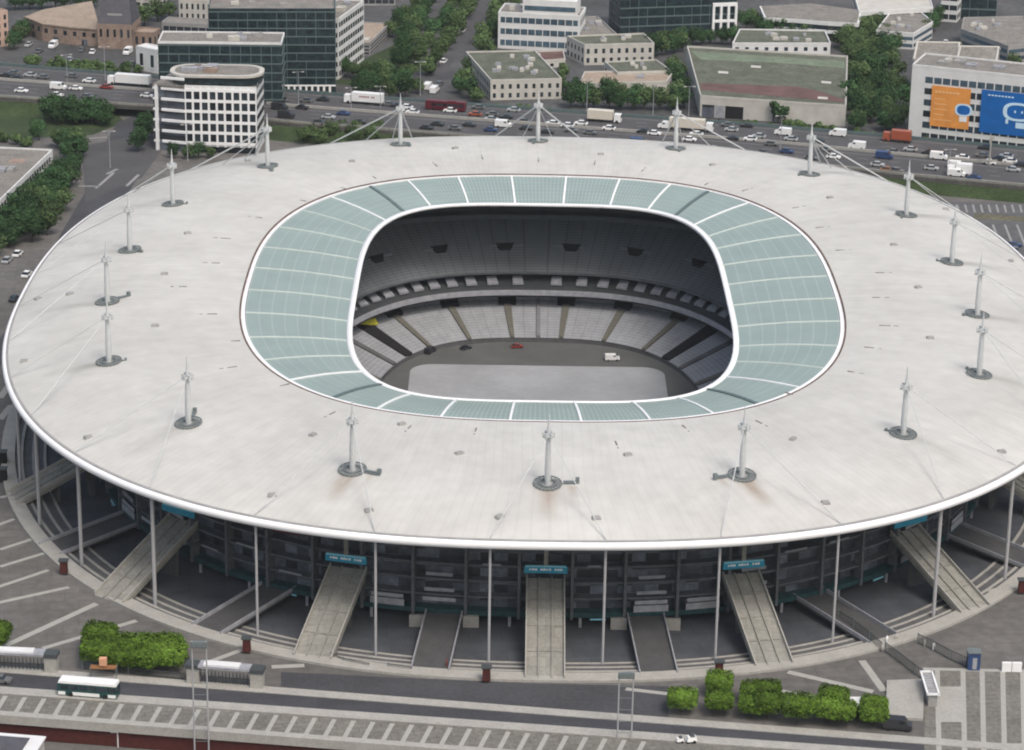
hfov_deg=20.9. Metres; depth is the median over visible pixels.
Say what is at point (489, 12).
young tree
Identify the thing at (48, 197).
broadleaf tree
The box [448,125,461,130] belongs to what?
car
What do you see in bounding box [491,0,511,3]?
young tree
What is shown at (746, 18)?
broadleaf tree
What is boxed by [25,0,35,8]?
broadleaf tree
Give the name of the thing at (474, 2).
young tree
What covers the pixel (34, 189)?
young tree
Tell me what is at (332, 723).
terrace strips
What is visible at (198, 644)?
lighting tower
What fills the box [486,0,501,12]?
young tree
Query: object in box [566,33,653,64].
pale row block
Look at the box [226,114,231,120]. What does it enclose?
window
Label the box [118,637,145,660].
clipped tree
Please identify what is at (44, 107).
broadleaf tree
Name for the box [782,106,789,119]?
conifer tree
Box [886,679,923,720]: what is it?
paved platform
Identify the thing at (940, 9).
broadleaf tree
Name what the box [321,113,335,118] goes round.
car
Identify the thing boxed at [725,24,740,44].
broadleaf tree
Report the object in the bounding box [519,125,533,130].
car
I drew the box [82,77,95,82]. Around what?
car
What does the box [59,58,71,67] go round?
bush
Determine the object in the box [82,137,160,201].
junction
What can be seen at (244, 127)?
window
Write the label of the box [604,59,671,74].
garden roof block
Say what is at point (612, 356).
van
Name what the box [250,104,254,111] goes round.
window
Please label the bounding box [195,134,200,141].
window
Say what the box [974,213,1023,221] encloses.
verge
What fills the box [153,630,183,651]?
clipped tree
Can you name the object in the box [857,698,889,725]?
clipped tree
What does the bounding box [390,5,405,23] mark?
broadleaf tree
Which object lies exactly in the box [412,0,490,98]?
avenue road
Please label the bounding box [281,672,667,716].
forecourt lane
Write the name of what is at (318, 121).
car
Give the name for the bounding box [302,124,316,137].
young tree
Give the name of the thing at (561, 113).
lane line
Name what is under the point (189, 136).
window
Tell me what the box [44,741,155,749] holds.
ground
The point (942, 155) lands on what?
van
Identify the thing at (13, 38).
broadleaf tree
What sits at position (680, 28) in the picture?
broadleaf tree
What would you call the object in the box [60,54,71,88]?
street lamp
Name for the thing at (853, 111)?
young tree
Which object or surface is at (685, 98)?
broadleaf tree
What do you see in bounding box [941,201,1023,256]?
parking ground
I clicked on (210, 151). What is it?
young tree
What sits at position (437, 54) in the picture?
young tree
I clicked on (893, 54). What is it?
young tree
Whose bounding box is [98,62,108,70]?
bush
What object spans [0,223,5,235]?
broadleaf tree
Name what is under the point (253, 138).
window
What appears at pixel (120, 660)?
clipped tree
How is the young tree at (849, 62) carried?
on the district ground at (950, 31)
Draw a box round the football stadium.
[1,92,1023,682]
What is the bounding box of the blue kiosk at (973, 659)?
[966,647,981,670]
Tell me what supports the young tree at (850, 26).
on the district ground at (950, 31)
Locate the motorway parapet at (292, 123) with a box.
[0,95,1023,190]
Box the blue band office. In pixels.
[960,16,1023,62]
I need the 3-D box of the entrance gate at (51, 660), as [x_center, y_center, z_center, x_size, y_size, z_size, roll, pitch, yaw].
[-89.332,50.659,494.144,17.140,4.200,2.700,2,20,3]
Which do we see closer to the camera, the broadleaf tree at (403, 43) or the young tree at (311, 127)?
the young tree at (311, 127)
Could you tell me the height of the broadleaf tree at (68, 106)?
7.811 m
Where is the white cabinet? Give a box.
[1001,662,1021,671]
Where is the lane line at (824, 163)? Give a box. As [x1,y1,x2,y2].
[0,94,1016,182]
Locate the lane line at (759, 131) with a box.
[42,73,1017,154]
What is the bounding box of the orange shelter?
[89,657,117,678]
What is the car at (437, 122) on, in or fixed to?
on the motorway
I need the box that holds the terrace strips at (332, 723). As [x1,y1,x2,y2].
[0,696,645,749]
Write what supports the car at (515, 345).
on the football stadium
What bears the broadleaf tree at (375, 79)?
on the district ground at (950, 31)
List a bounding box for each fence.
[81,662,183,678]
[330,652,369,664]
[387,662,410,668]
[838,609,881,651]
[884,641,922,677]
[917,633,966,666]
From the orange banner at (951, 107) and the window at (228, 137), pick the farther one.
the orange banner at (951, 107)
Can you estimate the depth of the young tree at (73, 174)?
777.60 m
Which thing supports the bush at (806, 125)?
on the district ground at (950, 31)
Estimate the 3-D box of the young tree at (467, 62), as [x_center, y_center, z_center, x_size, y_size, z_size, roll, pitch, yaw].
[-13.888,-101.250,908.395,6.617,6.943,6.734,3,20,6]
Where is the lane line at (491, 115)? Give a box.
[73,79,949,152]
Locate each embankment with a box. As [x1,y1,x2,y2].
[0,101,95,121]
[264,124,1023,202]
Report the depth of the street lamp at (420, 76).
882.90 m
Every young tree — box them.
[0,234,7,251]
[10,23,28,38]
[19,184,40,197]
[35,184,54,196]
[38,194,47,209]
[38,204,61,234]
[45,198,65,217]
[48,128,61,143]
[54,186,75,209]
[62,166,76,181]
[63,126,85,138]
[138,3,155,25]
[146,0,165,21]
[162,0,177,16]
[181,143,193,158]
[205,145,215,156]
[295,126,311,143]
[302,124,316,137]
[311,126,328,143]
[324,119,340,135]
[332,132,346,142]
[344,123,358,132]
[345,62,359,74]
[348,125,363,141]
[356,62,370,75]
[366,126,380,139]
[370,119,383,126]
[374,58,393,68]
[379,63,394,74]
[379,69,392,85]
[380,79,397,95]
[383,19,399,36]
[400,4,413,12]
[400,64,412,73]
[401,12,422,31]
[407,18,421,31]
[408,28,420,44]
[408,62,417,74]
[409,0,420,5]
[410,45,427,60]
[411,2,426,8]
[411,77,424,90]
[418,54,436,75]
[419,29,436,44]
[428,36,450,52]
[429,46,444,63]
[439,24,460,38]
[440,32,456,45]
[442,0,456,10]
[448,15,466,34]
[450,7,467,21]
[453,66,476,79]
[455,0,475,17]
[460,0,477,7]
[460,56,471,69]
[468,87,485,102]
[472,32,487,50]
[474,20,493,37]
[478,37,496,50]
[485,8,496,21]
[485,17,497,25]
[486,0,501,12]
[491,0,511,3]
[508,0,521,3]
[584,86,602,107]
[611,81,628,96]
[635,85,652,109]
[650,87,669,109]
[655,35,670,54]
[656,30,666,38]
[664,55,683,67]
[665,28,677,40]
[665,78,685,92]
[666,93,683,108]
[674,30,691,51]
[675,62,687,73]
[746,7,758,23]
[798,23,811,29]
[831,26,850,44]
[838,30,855,44]
[839,38,856,53]
[841,23,855,31]
[844,44,863,60]
[846,108,866,127]
[847,33,864,43]
[847,58,854,70]
[847,67,856,80]
[850,60,865,69]
[851,26,868,38]
[855,60,872,78]
[856,15,875,32]
[856,35,872,47]
[861,90,875,103]
[866,24,882,37]
[871,12,884,23]
[877,94,893,104]
[881,46,901,67]
[885,67,898,80]
[887,108,905,128]
[890,30,905,45]
[890,60,906,73]
[891,74,910,88]
[895,101,909,124]
[1006,52,1022,62]
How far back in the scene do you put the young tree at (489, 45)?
932.22 m
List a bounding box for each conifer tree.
[769,100,776,122]
[774,103,779,123]
[777,105,784,123]
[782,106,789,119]
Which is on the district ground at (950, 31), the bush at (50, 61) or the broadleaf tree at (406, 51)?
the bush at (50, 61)
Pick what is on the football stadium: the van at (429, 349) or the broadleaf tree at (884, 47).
the van at (429, 349)
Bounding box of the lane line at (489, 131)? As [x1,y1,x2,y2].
[0,90,1023,178]
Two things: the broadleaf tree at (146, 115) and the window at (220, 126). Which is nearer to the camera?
the window at (220, 126)
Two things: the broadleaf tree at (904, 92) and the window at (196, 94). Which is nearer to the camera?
the window at (196, 94)
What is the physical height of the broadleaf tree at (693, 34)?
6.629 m
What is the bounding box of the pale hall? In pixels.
[852,0,932,17]
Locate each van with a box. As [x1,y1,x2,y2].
[48,39,58,48]
[49,81,66,89]
[123,46,132,54]
[271,101,287,109]
[277,109,294,118]
[424,81,432,89]
[424,346,435,353]
[429,85,439,93]
[495,119,511,127]
[605,353,619,360]
[630,136,644,139]
[658,120,673,129]
[774,127,791,135]
[829,128,846,136]
[848,140,865,148]
[875,150,893,159]
[883,714,911,732]
[930,150,947,159]
[947,159,961,166]
[947,168,965,177]
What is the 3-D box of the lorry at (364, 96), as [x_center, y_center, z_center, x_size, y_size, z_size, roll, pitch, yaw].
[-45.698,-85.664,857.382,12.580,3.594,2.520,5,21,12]
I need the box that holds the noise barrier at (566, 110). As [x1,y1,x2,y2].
[0,62,1023,149]
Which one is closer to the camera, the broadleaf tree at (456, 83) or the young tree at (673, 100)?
the young tree at (673, 100)
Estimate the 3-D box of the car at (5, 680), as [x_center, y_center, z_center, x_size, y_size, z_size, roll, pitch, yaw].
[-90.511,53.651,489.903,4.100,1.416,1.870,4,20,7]
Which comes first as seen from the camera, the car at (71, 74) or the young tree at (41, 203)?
the young tree at (41, 203)
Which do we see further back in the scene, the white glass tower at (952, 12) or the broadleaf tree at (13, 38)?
the white glass tower at (952, 12)
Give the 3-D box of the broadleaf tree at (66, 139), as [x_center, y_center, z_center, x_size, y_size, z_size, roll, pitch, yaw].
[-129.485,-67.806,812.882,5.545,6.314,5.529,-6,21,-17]
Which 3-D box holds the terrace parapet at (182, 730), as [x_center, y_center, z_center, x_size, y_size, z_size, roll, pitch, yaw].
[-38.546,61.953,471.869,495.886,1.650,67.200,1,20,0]
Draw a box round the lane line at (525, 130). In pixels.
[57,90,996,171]
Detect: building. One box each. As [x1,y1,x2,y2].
[0,8,8,46]
[0,147,52,209]
[0,733,45,749]
[24,1,97,46]
[179,0,209,18]
[364,0,394,5]
[364,21,389,54]
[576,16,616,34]
[876,12,932,49]
[913,41,961,61]
[957,45,1000,59]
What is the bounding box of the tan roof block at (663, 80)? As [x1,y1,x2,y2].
[581,71,672,94]
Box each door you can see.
[702,104,714,116]
[715,105,724,117]
[725,106,743,118]
[772,115,779,121]
[972,658,976,668]
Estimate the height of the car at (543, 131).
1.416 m
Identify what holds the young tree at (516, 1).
on the district ground at (950, 31)
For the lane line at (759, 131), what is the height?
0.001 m
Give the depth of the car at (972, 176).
788.05 m
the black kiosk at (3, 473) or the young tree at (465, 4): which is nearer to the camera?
the black kiosk at (3, 473)
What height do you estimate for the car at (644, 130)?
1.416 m
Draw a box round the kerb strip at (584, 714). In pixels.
[0,666,1023,749]
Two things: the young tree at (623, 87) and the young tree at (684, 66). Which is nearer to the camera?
the young tree at (623, 87)
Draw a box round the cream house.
[136,0,166,5]
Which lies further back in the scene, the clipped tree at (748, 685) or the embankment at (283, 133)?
the embankment at (283, 133)
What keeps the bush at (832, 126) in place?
on the district ground at (950, 31)
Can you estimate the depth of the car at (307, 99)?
857.91 m
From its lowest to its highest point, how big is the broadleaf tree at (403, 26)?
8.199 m
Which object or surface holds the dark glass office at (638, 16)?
on the district ground at (950, 31)
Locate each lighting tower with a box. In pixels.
[190,641,209,749]
[616,671,634,737]
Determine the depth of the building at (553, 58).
925.94 m
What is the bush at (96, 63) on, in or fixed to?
on the district ground at (950, 31)
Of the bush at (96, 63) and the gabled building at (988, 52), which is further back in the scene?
the bush at (96, 63)
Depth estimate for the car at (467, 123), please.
833.83 m
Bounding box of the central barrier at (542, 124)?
[0,77,1023,166]
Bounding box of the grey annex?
[162,16,208,30]
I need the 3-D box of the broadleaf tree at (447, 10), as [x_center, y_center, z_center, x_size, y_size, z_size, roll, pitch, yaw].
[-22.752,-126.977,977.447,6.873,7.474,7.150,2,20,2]
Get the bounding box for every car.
[0,72,12,76]
[0,673,12,684]
[1,256,12,263]
[7,69,19,74]
[8,294,19,301]
[9,74,22,78]
[12,249,23,256]
[14,87,28,92]
[21,270,32,277]
[23,72,36,76]
[24,41,32,46]
[35,48,43,52]
[36,74,49,78]
[64,72,78,77]
[69,85,82,90]
[78,46,84,51]
[80,93,93,98]
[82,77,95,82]
[89,49,95,53]
[99,83,113,88]
[140,92,152,97]
[295,104,308,109]
[299,97,312,102]
[312,119,324,124]
[316,96,329,101]
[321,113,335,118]
[336,110,350,115]
[353,118,366,123]
[381,101,393,105]
[390,102,403,106]
[402,103,412,108]
[405,108,419,112]
[419,124,433,129]
[430,120,444,126]
[435,80,443,85]
[440,58,447,62]
[443,107,456,112]
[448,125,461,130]
[459,345,471,349]
[462,121,476,126]
[468,110,481,116]
[471,104,484,109]
[483,126,497,131]
[485,110,498,116]
[485,115,497,118]
[499,113,513,118]
[506,106,520,111]
[511,343,522,348]
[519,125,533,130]
[540,128,554,133]
[546,120,559,123]
[560,122,574,126]
[564,126,578,132]
[574,120,587,125]
[583,129,597,134]
[601,125,615,130]
[636,127,649,133]
[647,129,660,135]
[682,135,696,141]
[689,130,702,134]
[720,121,734,126]
[724,126,738,131]
[726,135,738,140]
[740,122,753,127]
[743,135,757,141]
[752,132,765,138]
[758,149,770,152]
[764,140,778,146]
[779,147,793,153]
[783,135,797,141]
[803,154,817,160]
[815,137,824,142]
[817,146,831,151]
[826,153,840,158]
[870,161,884,166]
[880,166,890,170]
[887,148,899,151]
[889,167,903,171]
[903,145,917,151]
[921,149,932,153]
[924,164,938,170]
[955,154,969,157]
[967,173,981,178]
[975,151,988,157]
[977,144,991,149]
[982,159,995,164]
[992,155,1006,160]
[999,152,1013,157]
[1002,157,1016,162]
[1006,166,1020,171]
[1008,241,1022,247]
[1014,161,1023,166]
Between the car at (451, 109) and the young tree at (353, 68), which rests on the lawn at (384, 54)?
the young tree at (353, 68)
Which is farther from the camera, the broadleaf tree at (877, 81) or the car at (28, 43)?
the car at (28, 43)
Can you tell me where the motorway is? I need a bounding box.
[0,65,1023,189]
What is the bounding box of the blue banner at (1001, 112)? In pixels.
[979,89,1023,136]
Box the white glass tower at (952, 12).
[941,0,961,22]
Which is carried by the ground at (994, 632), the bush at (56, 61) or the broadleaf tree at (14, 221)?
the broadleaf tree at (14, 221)
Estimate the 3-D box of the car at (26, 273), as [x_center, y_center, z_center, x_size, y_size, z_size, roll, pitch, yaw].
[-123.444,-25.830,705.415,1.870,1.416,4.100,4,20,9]
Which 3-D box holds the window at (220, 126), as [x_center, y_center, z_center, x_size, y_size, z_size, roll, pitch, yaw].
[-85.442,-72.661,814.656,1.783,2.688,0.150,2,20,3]
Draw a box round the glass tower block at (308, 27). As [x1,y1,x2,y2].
[208,0,335,92]
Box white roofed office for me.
[732,29,830,53]
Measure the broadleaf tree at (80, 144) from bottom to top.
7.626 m
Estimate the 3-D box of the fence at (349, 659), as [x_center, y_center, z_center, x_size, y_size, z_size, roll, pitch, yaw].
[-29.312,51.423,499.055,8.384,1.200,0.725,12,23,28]
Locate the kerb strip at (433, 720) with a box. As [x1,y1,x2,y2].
[0,686,896,749]
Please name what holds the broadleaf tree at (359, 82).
on the district ground at (950, 31)
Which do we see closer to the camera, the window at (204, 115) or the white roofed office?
the window at (204, 115)
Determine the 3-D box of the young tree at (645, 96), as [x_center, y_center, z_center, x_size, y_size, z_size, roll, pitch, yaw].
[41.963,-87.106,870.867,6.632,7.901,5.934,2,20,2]
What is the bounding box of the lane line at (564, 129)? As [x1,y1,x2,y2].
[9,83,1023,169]
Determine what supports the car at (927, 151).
on the motorway
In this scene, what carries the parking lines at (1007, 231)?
on the parking ground at (1011, 228)
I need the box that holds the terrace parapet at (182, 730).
[0,711,509,749]
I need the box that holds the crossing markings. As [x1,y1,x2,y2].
[78,137,138,187]
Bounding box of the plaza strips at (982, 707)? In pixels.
[923,667,1023,749]
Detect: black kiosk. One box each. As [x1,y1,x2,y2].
[0,449,7,464]
[0,466,7,481]
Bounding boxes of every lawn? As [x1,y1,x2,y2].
[0,113,121,137]
[336,45,426,89]
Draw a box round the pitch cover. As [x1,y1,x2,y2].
[408,364,667,400]
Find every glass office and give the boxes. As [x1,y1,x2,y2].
[157,31,285,103]
[608,0,737,33]
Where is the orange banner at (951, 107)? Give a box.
[930,85,971,129]
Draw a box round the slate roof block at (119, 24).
[97,0,140,48]
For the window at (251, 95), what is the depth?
810.75 m
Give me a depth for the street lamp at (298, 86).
851.29 m
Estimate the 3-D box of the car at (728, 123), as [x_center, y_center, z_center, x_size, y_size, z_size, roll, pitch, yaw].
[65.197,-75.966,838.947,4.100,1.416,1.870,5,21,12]
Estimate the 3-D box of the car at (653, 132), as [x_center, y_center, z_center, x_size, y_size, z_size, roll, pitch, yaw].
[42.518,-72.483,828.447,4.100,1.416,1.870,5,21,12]
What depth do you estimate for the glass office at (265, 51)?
851.04 m
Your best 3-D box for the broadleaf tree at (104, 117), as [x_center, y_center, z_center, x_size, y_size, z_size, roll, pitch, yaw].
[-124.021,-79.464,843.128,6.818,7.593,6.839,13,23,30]
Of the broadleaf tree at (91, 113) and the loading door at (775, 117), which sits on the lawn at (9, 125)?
the broadleaf tree at (91, 113)
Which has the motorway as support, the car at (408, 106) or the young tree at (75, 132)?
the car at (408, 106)
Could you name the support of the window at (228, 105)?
in the grid office
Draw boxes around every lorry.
[107,72,150,86]
[344,91,383,105]
[587,108,621,123]
[669,116,713,131]
[883,128,911,143]
[947,162,972,176]
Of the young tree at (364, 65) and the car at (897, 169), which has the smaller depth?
the car at (897, 169)
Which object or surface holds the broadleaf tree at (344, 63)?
on the lawn at (384, 54)
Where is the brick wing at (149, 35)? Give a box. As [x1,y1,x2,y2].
[135,27,159,46]
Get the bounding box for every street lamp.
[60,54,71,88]
[98,46,109,79]
[102,131,114,167]
[180,124,192,160]
[292,71,303,103]
[420,61,425,94]
[684,86,695,116]
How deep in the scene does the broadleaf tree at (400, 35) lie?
937.59 m
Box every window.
[82,39,87,45]
[140,53,143,66]
[150,55,153,69]
[186,91,191,98]
[186,102,191,109]
[186,113,191,119]
[187,123,191,130]
[187,134,192,140]
[194,92,199,98]
[194,102,199,109]
[194,113,199,120]
[194,123,199,130]
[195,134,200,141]
[202,92,207,99]
[202,103,207,109]
[202,113,207,120]
[202,124,207,130]
[203,134,208,141]
[210,92,214,99]
[210,103,215,109]
[210,113,215,120]
[210,124,215,131]
[211,134,215,141]
[218,92,222,99]
[218,103,223,110]
[218,114,223,120]
[218,124,223,131]
[218,135,223,141]
[226,93,230,99]
[226,103,231,110]
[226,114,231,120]
[226,124,231,131]
[226,135,231,142]
[233,93,238,100]
[234,103,239,110]
[234,114,239,121]
[234,125,239,131]
[234,135,239,142]
[241,93,246,100]
[242,104,247,110]
[242,114,247,121]
[242,125,247,132]
[242,135,247,142]
[249,93,254,100]
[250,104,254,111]
[250,115,255,121]
[250,125,255,132]
[250,136,255,142]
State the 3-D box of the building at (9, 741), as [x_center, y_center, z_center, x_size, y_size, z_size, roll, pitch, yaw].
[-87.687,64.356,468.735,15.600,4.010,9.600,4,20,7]
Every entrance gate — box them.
[0,646,59,672]
[185,659,265,688]
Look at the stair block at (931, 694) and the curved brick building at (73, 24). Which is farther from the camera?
the curved brick building at (73, 24)
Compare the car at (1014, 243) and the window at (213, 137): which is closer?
the car at (1014, 243)
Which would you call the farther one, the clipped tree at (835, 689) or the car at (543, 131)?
the car at (543, 131)
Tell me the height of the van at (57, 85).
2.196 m
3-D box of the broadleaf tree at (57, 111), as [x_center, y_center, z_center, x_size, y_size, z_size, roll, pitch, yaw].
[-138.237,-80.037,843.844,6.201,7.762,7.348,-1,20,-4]
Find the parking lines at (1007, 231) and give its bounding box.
[950,205,1023,243]
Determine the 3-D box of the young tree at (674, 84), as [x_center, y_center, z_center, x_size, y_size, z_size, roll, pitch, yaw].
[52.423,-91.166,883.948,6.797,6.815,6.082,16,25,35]
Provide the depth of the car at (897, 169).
793.24 m
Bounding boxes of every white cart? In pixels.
[676,735,683,742]
[685,733,696,743]
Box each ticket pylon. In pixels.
[58,558,68,573]
[241,635,251,651]
[481,664,491,680]
[714,659,724,669]
[1017,577,1023,592]
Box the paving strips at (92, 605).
[0,385,994,698]
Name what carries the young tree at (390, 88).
on the district ground at (950, 31)
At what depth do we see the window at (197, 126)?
814.92 m
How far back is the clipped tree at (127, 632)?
499.95 m
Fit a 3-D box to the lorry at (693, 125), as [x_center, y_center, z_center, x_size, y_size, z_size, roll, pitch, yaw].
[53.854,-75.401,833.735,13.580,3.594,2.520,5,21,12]
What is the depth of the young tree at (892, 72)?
904.12 m
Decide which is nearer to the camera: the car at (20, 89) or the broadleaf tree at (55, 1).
the car at (20, 89)
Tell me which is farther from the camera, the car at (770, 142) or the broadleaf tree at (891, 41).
the broadleaf tree at (891, 41)
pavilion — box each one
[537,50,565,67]
[848,697,859,718]
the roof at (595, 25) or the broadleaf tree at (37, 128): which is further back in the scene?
the roof at (595, 25)
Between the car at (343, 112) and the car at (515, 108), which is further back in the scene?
the car at (515, 108)
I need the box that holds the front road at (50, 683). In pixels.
[0,673,923,749]
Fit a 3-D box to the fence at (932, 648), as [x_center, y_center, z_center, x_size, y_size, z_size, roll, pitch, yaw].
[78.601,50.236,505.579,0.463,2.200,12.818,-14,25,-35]
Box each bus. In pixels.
[57,675,119,698]
[425,98,466,110]
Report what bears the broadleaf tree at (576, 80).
on the district ground at (950, 31)
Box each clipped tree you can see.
[0,619,13,645]
[79,635,116,664]
[80,618,118,643]
[90,632,131,663]
[105,631,136,644]
[105,644,134,669]
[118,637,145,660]
[124,640,162,671]
[127,631,156,645]
[137,632,177,658]
[148,638,189,669]
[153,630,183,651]
[666,685,698,711]
[704,668,734,689]
[704,687,734,713]
[737,690,766,716]
[739,678,766,694]
[753,688,782,717]
[754,677,781,693]
[781,690,814,722]
[812,692,843,722]
[817,682,850,702]
[824,697,857,723]
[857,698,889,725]
[860,692,889,713]
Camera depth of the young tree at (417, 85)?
885.40 m
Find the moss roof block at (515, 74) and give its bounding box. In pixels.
[466,50,561,99]
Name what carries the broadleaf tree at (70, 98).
on the lawn at (9, 125)
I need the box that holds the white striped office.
[498,0,585,51]
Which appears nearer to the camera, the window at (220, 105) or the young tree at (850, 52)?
the window at (220, 105)
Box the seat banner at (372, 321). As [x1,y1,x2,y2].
[361,317,377,324]
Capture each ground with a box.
[0,0,1023,132]
[0,108,1023,736]
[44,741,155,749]
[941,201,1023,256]
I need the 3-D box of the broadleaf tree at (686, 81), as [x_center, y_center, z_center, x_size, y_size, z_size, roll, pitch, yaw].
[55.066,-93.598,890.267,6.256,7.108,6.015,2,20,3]
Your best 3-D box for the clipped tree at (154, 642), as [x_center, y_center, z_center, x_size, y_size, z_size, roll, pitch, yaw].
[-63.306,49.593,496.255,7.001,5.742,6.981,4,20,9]
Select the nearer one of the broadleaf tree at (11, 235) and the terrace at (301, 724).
the terrace at (301, 724)
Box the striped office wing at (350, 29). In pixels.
[336,0,363,79]
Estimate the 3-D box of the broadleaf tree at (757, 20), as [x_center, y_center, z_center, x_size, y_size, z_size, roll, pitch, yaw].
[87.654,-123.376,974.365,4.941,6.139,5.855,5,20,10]
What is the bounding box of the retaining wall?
[0,724,337,749]
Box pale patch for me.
[940,687,963,721]
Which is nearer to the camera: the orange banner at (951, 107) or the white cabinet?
the white cabinet
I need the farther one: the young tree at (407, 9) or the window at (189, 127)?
the young tree at (407, 9)
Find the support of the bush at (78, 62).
on the district ground at (950, 31)
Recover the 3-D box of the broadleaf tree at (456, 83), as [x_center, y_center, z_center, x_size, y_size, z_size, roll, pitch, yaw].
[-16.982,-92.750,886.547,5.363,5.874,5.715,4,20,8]
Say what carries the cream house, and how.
on the district ground at (950, 31)
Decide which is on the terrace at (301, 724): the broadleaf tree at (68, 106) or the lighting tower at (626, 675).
the lighting tower at (626, 675)
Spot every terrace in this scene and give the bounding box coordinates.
[0,694,784,749]
[924,670,1021,749]
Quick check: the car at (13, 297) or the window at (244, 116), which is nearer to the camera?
the car at (13, 297)
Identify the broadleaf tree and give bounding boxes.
[0,202,18,219]
[0,221,21,247]
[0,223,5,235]
[4,30,23,49]
[5,214,26,244]
[6,0,25,9]
[6,191,21,206]
[11,208,30,236]
[15,17,31,33]
[16,185,33,196]
[16,188,40,206]
[21,211,46,242]
[22,180,35,187]
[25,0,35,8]
[28,117,47,139]
[31,167,51,186]
[35,0,47,8]
[35,176,52,189]
[37,95,61,122]
[39,190,58,211]
[42,180,63,193]
[44,165,65,174]
[46,0,64,6]
[46,91,65,104]
[48,155,69,167]
[48,166,72,190]
[48,175,65,189]
[49,100,66,123]
[56,127,75,142]
[57,141,74,156]
[58,0,71,5]
[61,94,76,102]
[61,98,78,123]
[61,134,75,149]
[61,161,82,185]
[65,152,83,164]
[66,100,86,124]
[67,132,90,153]
[71,96,90,120]
[72,0,84,3]
[79,95,102,123]
[84,0,99,3]
[86,95,109,122]
[96,100,115,125]
[126,126,148,151]
[133,116,153,134]
[136,110,153,120]
[166,141,179,157]
[191,140,205,157]
[341,55,351,75]
[349,73,367,90]
[356,67,374,84]
[366,73,383,91]
[368,62,383,75]
[388,66,401,77]
[389,48,407,67]
[389,73,402,91]
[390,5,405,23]
[393,29,412,45]
[394,21,415,34]
[394,36,412,53]
[395,67,411,78]
[395,72,415,96]
[399,12,413,21]
[400,43,415,62]
[410,6,426,26]
[418,0,432,14]
[423,16,442,35]
[436,12,451,27]
[438,5,454,17]
[451,76,464,93]
[460,75,478,97]
[487,19,497,43]
[560,81,580,107]
[571,77,584,87]
[575,84,593,107]
[584,81,595,92]
[598,74,617,94]
[601,85,619,107]
[610,89,628,109]
[625,87,641,109]
[629,82,647,91]
[644,31,664,56]
[665,61,686,81]
[667,84,690,106]
[668,33,683,53]
[673,26,688,36]
[674,73,692,89]
[682,87,691,107]
[687,26,700,44]
[696,27,707,44]
[703,28,716,43]
[715,25,729,44]
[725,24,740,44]
[738,9,754,28]
[755,16,762,27]
[757,17,774,28]
[769,16,778,28]
[774,18,787,28]
[786,21,798,28]
[837,77,860,96]
[845,88,867,112]
[847,92,868,110]
[847,110,866,127]
[848,69,864,86]
[853,50,872,60]
[859,52,881,69]
[861,99,881,122]
[864,73,882,90]
[871,39,889,55]
[871,51,889,69]
[871,93,886,106]
[875,109,893,130]
[878,29,890,41]
[881,34,900,50]
[895,82,910,103]
[927,9,939,27]
[933,3,945,20]
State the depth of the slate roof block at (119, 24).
935.27 m
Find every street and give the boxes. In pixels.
[0,111,154,365]
[341,72,470,78]
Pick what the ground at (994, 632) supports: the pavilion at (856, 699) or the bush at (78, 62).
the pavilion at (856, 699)
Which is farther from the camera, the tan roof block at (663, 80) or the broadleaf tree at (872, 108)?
the tan roof block at (663, 80)
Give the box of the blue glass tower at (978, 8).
[960,0,996,17]
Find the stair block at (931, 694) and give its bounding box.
[920,670,939,706]
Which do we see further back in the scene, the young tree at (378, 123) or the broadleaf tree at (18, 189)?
the young tree at (378, 123)
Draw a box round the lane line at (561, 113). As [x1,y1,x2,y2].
[9,67,1016,150]
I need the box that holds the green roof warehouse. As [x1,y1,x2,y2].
[686,46,847,126]
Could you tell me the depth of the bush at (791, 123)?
848.20 m
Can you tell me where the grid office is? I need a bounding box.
[152,63,264,153]
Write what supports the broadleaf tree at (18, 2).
on the district ground at (950, 31)
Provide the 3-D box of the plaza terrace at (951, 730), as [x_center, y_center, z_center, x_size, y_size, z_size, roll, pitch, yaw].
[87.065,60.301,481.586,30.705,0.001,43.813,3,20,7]
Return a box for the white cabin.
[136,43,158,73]
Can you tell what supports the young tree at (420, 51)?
on the district ground at (950, 31)
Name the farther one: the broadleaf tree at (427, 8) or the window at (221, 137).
the broadleaf tree at (427, 8)
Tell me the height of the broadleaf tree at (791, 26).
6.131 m
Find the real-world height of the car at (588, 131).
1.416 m
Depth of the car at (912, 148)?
815.26 m
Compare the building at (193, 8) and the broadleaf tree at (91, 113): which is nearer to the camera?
the broadleaf tree at (91, 113)
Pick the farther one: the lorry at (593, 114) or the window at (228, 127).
the lorry at (593, 114)
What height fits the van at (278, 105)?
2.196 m
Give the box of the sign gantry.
[982,137,996,164]
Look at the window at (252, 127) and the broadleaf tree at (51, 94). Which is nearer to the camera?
the window at (252, 127)
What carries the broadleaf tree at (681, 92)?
on the district ground at (950, 31)
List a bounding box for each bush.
[0,130,9,142]
[9,133,21,144]
[19,135,33,146]
[23,54,32,64]
[31,54,41,64]
[45,59,53,66]
[52,55,62,66]
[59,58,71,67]
[67,63,78,68]
[71,59,84,68]
[80,63,87,68]
[82,59,92,64]
[85,63,95,69]
[92,59,100,69]
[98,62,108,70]
[107,62,118,71]
[118,61,131,72]
[133,64,143,72]
[557,62,569,73]
[558,73,566,80]
[782,119,790,124]
[784,119,794,125]
[794,119,802,126]
[802,122,811,126]
[813,121,822,127]
[828,124,838,128]

